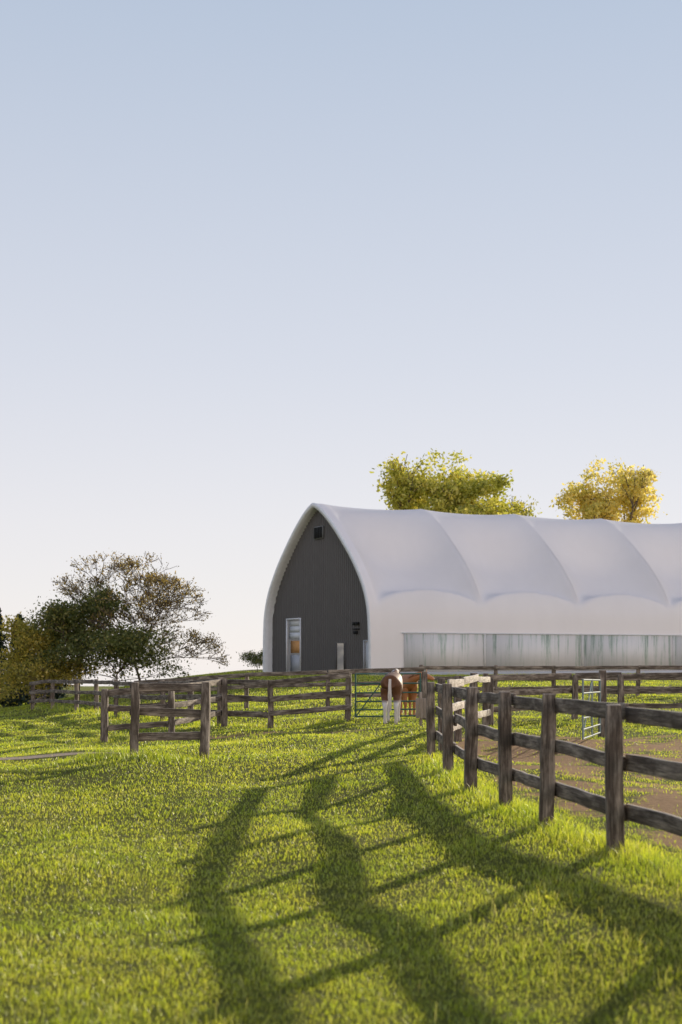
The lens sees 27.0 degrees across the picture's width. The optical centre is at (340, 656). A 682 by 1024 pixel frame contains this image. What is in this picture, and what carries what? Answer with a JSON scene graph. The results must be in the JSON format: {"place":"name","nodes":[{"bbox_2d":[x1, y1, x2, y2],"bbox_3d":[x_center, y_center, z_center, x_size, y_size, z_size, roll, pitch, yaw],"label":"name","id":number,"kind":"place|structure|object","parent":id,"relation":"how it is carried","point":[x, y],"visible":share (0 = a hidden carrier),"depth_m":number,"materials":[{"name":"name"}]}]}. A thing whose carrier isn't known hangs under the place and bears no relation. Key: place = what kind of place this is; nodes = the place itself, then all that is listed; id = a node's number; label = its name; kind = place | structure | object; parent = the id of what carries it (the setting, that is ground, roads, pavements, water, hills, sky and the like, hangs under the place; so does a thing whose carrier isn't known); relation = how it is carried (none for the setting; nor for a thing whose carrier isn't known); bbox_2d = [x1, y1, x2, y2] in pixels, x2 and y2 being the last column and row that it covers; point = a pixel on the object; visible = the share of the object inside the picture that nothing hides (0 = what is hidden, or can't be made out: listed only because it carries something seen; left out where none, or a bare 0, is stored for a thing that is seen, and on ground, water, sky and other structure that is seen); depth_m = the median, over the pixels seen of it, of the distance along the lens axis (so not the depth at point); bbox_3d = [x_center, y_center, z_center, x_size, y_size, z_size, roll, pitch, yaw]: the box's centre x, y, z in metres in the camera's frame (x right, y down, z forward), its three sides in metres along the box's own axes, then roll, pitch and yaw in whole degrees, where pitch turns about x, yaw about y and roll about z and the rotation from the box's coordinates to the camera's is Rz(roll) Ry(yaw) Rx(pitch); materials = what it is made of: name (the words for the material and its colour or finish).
{"place":"outdoors","nodes":[
{"label":"outdoors","id":0,"kind":"place"},
{"bbox_2d":[0,752,128,759],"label":"gravel path","id":1,"kind":"structure","parent":0,"point":[35,756],"depth_m":28.39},
{"bbox_2d":[0,669,681,1023],"bbox_3d":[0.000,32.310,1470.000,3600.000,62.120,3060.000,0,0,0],"label":"ground","id":2,"kind":"structure","parent":0,"point":[669,801],"depth_m":12.66,"materials":[{"name":"green plant"}]},
{"bbox_2d":[0,608,16,707],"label":"pine tree","id":3,"kind":"object","parent":2,"relation":"on","point":[2,643],"visible":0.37,"depth_m":95.82,"materials":[{"name":"green plant"}]},
{"bbox_2d":[0,673,17,706],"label":"shrub","id":4,"kind":"object","parent":2,"relation":"on","point":[2,683],"visible":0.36,"depth_m":83.61,"materials":[{"name":"green plant"}]},
{"bbox_2d":[1,614,41,705],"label":"pine tree","id":5,"kind":"object","parent":2,"relation":"on","point":[22,700],"visible":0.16,"depth_m":94.74,"materials":[{"name":"green plant"}]},
{"bbox_2d":[0,612,66,704],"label":"shrub","id":6,"kind":"object","parent":2,"relation":"on","point":[26,640],"visible":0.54,"depth_m":78.42,"materials":[{"name":"green plant"}]},
{"bbox_2d":[35,684,46,702],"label":"wooden fence","id":7,"kind":"object","parent":2,"relation":"on","point":[43,696],"visible":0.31,"depth_m":79.91,"materials":[{"name":"brown wood"}]},
{"bbox_2d":[37,624,67,698],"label":"pine tree","id":8,"kind":"object","parent":2,"relation":"on","point":[63,695],"visible":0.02,"depth_m":96.65,"materials":[{"name":"green plant"}]},
{"bbox_2d":[0,653,124,703],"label":"shrub","id":9,"kind":"object","parent":2,"relation":"on","point":[39,668],"visible":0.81,"depth_m":77.17,"materials":[{"name":"green plant"}]},
{"bbox_2d":[18,581,137,698],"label":"ivy clad tree","id":10,"kind":"object","parent":2,"relation":"on","point":[64,617],"visible":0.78,"depth_m":77.83,"materials":[{"name":"green plant"}]},
{"bbox_2d":[39,616,198,688],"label":"shrub","id":11,"kind":"object","parent":2,"relation":"on","point":[122,644],"visible":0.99,"depth_m":76.99,"materials":[{"name":"green plant"}]},
{"bbox_2d":[52,551,230,679],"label":"half bare tree","id":12,"kind":"object","parent":2,"relation":"on","point":[151,580],"visible":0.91,"depth_m":79.38,"materials":[{"name":"green plant"}]},
{"bbox_2d":[100,679,227,742],"bbox_3d":[-4.190,1.578,39.115,1.849,1.831,5.256,0,0,35],"label":"wooden fence","id":13,"kind":"object","parent":2,"relation":"on","point":[170,723],"visible":0.66,"depth_m":37.54,"materials":[{"name":"brown wood"}]},
{"bbox_2d":[130,682,210,757],"bbox_3d":[-3.218,1.310,26.769,1.524,1.645,0.231,0,0,-5],"label":"wooden fence","id":14,"kind":"object","parent":2,"relation":"on","point":[202,735],"visible":0.88,"depth_m":26.80,"materials":[{"name":"brown wood"}]},
{"bbox_2d":[29,672,351,728],"bbox_3d":[-8.506,1.674,55.025,2.657,2.435,34.979,0,0,-26],"label":"wooden fence","id":15,"kind":"object","parent":2,"relation":"on","point":[269,698],"visible":0.66,"depth_m":41.38,"materials":[{"name":"brown wood"}]},
{"bbox_2d":[236,650,262,671],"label":"shrub","id":16,"kind":"object","parent":2,"relation":"on","point":[251,658],"visible":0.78,"depth_m":111.62,"materials":[{"name":"green plant"}]},
{"bbox_2d":[134,667,423,708],"bbox_3d":[-2.638,1.479,54.110,11.542,2.138,1.498,0,0,13],"label":"wooden fence","id":17,"kind":"object","parent":2,"relation":"on","point":[328,684],"visible":0.46,"depth_m":53.32,"materials":[{"name":"brown wood"}]},
{"bbox_2d":[380,668,402,723],"bbox_3d":[1.451,1.087,39.569,0.598,1.514,2.572,0,0,6],"label":"horse","id":18,"kind":"object","parent":2,"relation":"on","point":[391,683],"visible":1,"depth_m":38.62},
{"bbox_2d":[400,670,433,714],"bbox_3d":[2.109,1.112,43.359,0.743,1.467,2.088,0,0,-19],"label":"horse","id":19,"kind":"object","parent":2,"relation":"on","point":[410,687],"visible":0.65,"depth_m":42.92},
{"bbox_2d":[415,692,425,725],"bbox_3d":[2.160,1.520,38.255,0.320,1.100,0.140,0,0,0],"label":"notice board","id":20,"kind":"object","parent":2,"relation":"on","point":[420,702],"visible":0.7,"depth_m":38.19,"materials":[{"name":"beige wood"}]},
{"bbox_2d":[421,672,427,720],"bbox_3d":[2.422,1.260,41.298,0.174,1.621,0.175,0,0,0],"label":"gate post","id":21,"kind":"object","parent":2,"relation":"on","point":[424,684],"visible":0.38,"depth_m":41.21,"materials":[{"name":"brown wood"}]},
{"bbox_2d":[355,673,420,716],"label":"tubular gate","id":22,"kind":"structure","parent":21,"relation":"attached to","point":[356,701],"depth_m":40.83,"materials":[{"name":"metal"}]},
{"bbox_2d":[369,448,520,514],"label":"deciduous tree","id":23,"kind":"object","parent":2,"relation":"on","point":[456,491],"visible":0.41,"depth_m":138.10,"materials":[{"name":"green plant"}]},
{"bbox_2d":[438,673,489,750],"bbox_3d":[3.000,1.271,33.540,0.255,1.708,11.288,0,0,10],"label":"wooden fence","id":24,"kind":"object","parent":2,"relation":"on","point":[473,679],"visible":0.52,"depth_m":31.13,"materials":[{"name":"brown wood"}]},
{"bbox_2d":[263,503,681,674],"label":"fabric arena barn","id":25,"kind":"structure","parent":2,"relation":"on","point":[354,588],"depth_m":100.72,"materials":[{"name":"white fabric"}]},
{"bbox_2d":[289,632,299,638],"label":"overhead door panel","id":26,"kind":"structure","parent":25,"relation":"in","point":[291,635],"depth_m":104.77,"materials":[{"name":"white paint"}]},
{"bbox_2d":[289,626,299,632],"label":"overhead door panel","id":27,"kind":"structure","parent":25,"relation":"in","point":[291,628],"depth_m":104.77,"materials":[{"name":"white paint"}]},
{"bbox_2d":[289,620,299,625],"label":"overhead door panel","id":28,"kind":"structure","parent":25,"relation":"in","point":[291,622],"depth_m":104.77,"materials":[{"name":"white paint"}]},
{"bbox_2d":[365,641,367,668],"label":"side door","id":29,"kind":"structure","parent":25,"relation":"in","point":[366,642],"depth_m":94.31,"materials":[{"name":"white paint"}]},
{"bbox_2d":[480,493,541,516],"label":"deciduous tree","id":30,"kind":"object","parent":2,"relation":"on","point":[520,508],"visible":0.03,"depth_m":142.66,"materials":[{"name":"green plant"}]},
{"bbox_2d":[419,665,681,695],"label":"wooden fence","id":31,"kind":"object","parent":2,"relation":"on","point":[495,668],"visible":0.48,"depth_m":60.08,"materials":[{"name":"brown wood"}]},
{"bbox_2d":[426,682,681,852],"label":"wooden fence","id":32,"kind":"object","parent":2,"relation":"on","point":[611,805],"visible":0.95,"depth_m":15.53,"materials":[{"name":"brown wood"}]},
{"bbox_2d":[488,672,681,725],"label":"wooden fence","id":33,"kind":"object","parent":2,"relation":"on","point":[620,691],"visible":0.59,"depth_m":41.50,"materials":[{"name":"brown wood"}]},
{"bbox_2d":[582,679,600,739],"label":"tubular gate","id":34,"kind":"structure","parent":2,"relation":"on","point":[585,717],"depth_m":31.16,"materials":[{"name":"metal"}]},
{"bbox_2d":[598,670,606,737],"bbox_3d":[6.155,1.230,33.500,0.179,1.801,0.178,0,0,0],"label":"gate post","id":35,"kind":"object","parent":2,"relation":"on","point":[602,675],"visible":0.53,"depth_m":33.42,"materials":[{"name":"brown wood"}]},
{"bbox_2d":[549,456,667,523],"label":"deciduous tree","id":36,"kind":"object","parent":2,"relation":"on","point":[634,490],"visible":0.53,"depth_m":140.74,"materials":[{"name":"yellow plant"}]},
{"bbox_2d":[0,670,681,1023],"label":"grass","id":37,"kind":"structure","parent":0,"point":[521,805],"depth_m":13.43,"materials":[{"name":"green plant"}]},
{"bbox_2d":[0,0,681,685],"label":"sky","id":38,"kind":"structure","parent":0,"point":[256,256],"materials":[{"name":"blue"}]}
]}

